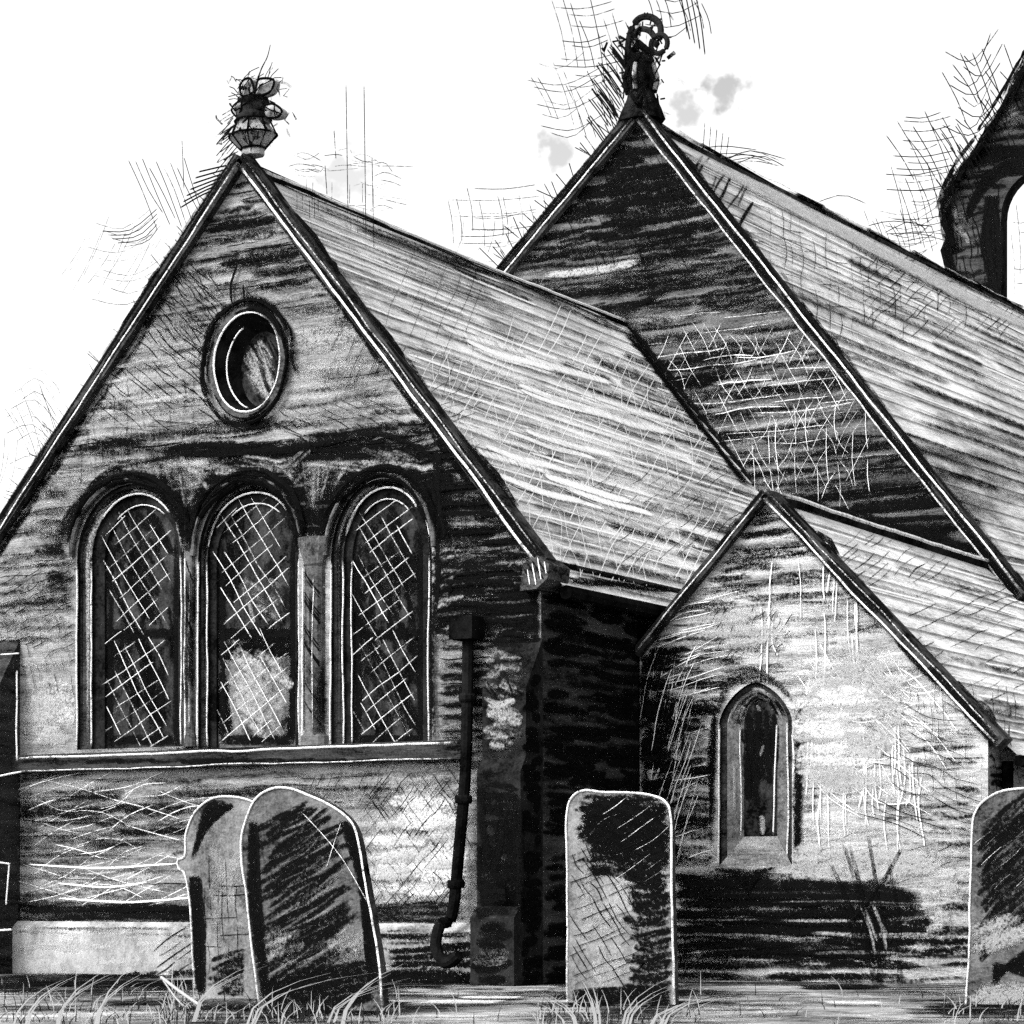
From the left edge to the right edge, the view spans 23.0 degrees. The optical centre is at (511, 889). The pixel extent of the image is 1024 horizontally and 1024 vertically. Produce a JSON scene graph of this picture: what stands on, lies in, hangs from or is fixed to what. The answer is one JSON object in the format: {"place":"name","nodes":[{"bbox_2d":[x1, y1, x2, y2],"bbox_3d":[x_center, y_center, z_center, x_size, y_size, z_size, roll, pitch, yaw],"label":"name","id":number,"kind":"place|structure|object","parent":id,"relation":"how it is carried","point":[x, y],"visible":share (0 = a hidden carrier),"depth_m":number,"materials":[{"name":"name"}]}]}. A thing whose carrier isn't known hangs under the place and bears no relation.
{"place":"outdoors","nodes":[
{"label":"outdoors","id":0,"kind":"place"},
{"bbox_2d":[0,973,1023,1023],"bbox_3d":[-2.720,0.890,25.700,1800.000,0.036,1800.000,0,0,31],"label":"ground","id":1,"kind":"structure","parent":0,"point":[862,1007],"depth_m":19.65,"materials":[{"name":"grey plant"}]},
{"bbox_2d":[160,976,202,1005],"bbox_3d":[-2.535,0.802,19.361,0.428,0.278,0.023,0,0,31],"label":"grass blade","id":2,"kind":"object","parent":1,"relation":"on","point":[165,981],"visible":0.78,"depth_m":19.38,"materials":[{"name":"grey plant"}]},
{"bbox_2d":[176,795,258,1000],"bbox_3d":[-2.300,0.163,20.636,1.074,1.875,0.095,0,0,31],"label":"gravestone","id":3,"kind":"object","parent":1,"relation":"on","point":[208,864],"visible":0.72,"depth_m":20.66,"materials":[{"name":"stone"}]},
{"bbox_2d":[240,786,389,1013],"bbox_3d":[-1.466,0.169,18.615,1.300,1.880,0.085,0,0,31],"label":"gravestone","id":4,"kind":"object","parent":1,"relation":"on","point":[310,901],"visible":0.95,"depth_m":18.60,"materials":[{"name":"stone"}]},
{"bbox_2d":[0,12,1023,985],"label":"stone church","id":5,"kind":"structure","parent":1,"relation":"on","point":[682,476],"depth_m":25.86,"materials":[{"name":"black stone"}]},
{"bbox_2d":[76,484,183,749],"bbox_3d":[-3.988,-2.867,26.524,1.456,2.825,0.151,0,0,31],"label":"lancet window","id":6,"kind":"structure","parent":5,"relation":"in","point":[130,570],"depth_m":26.61,"materials":[{"name":"glass"}]},
{"bbox_2d":[199,298,293,425],"bbox_3d":[-2.654,-5.388,25.707,1.189,1.325,0.242,0,0,31],"label":"round window","id":7,"kind":"structure","parent":5,"relation":"in","point":[248,364],"depth_m":25.78,"materials":[{"name":"glass"}]},
{"bbox_2d":[196,483,298,748],"bbox_3d":[-2.661,-2.809,25.740,1.313,2.735,0.151,0,0,31],"label":"lancet window","id":8,"kind":"structure","parent":5,"relation":"in","point":[248,566],"depth_m":25.83,"materials":[{"name":"glass"}]},
{"bbox_2d":[329,477,431,743],"bbox_3d":[-1.263,-2.726,24.913,1.227,2.706,0.151,0,0,31],"label":"lancet window","id":9,"kind":"structure","parent":5,"relation":"in","point":[381,577],"depth_m":25.00,"materials":[{"name":"glass"}]},
{"bbox_2d":[718,682,791,865],"bbox_3d":[2.423,-1.151,25.019,0.811,1.826,0.086,0,0,31],"label":"lancet window","id":10,"kind":"structure","parent":5,"relation":"in","point":[755,743],"depth_m":25.05,"materials":[{"name":"glass"}]},
{"bbox_2d":[565,789,678,1006],"bbox_3d":[0.851,0.155,19.564,0.976,1.889,0.075,0,0,31],"label":"gravestone","id":11,"kind":"object","parent":1,"relation":"on","point":[621,919],"visible":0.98,"depth_m":19.54,"materials":[{"name":"stone"}]},
{"bbox_2d":[831,840,902,984],"bbox_3d":[2.897,0.172,20.596,0.662,1.296,0.056,0,0,31],"label":"weed plant","id":12,"kind":"object","parent":1,"relation":"on","point":[867,902],"visible":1,"depth_m":20.58,"materials":[{"name":"black plant"}]},
{"bbox_2d":[965,787,1023,1005],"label":"gravestone","id":13,"kind":"object","parent":1,"relation":"on","point":[995,970],"visible":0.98,"depth_m":19.34,"materials":[{"name":"stone"}]},
{"bbox_2d":[0,0,1023,499],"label":"pen hatching","id":14,"kind":"object","parent":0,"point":[930,172],"visible":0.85,"depth_m":33.87,"materials":[{"name":"black"}]},
{"bbox_2d":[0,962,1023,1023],"bbox_3d":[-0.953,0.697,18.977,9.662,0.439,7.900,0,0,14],"label":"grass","id":15,"kind":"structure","parent":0,"point":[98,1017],"depth_m":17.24,"materials":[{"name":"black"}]},
{"bbox_2d":[0,0,1023,512],"label":"sky","id":16,"kind":"structure","parent":0,"point":[89,89],"materials":[{"name":"white"}]}
]}

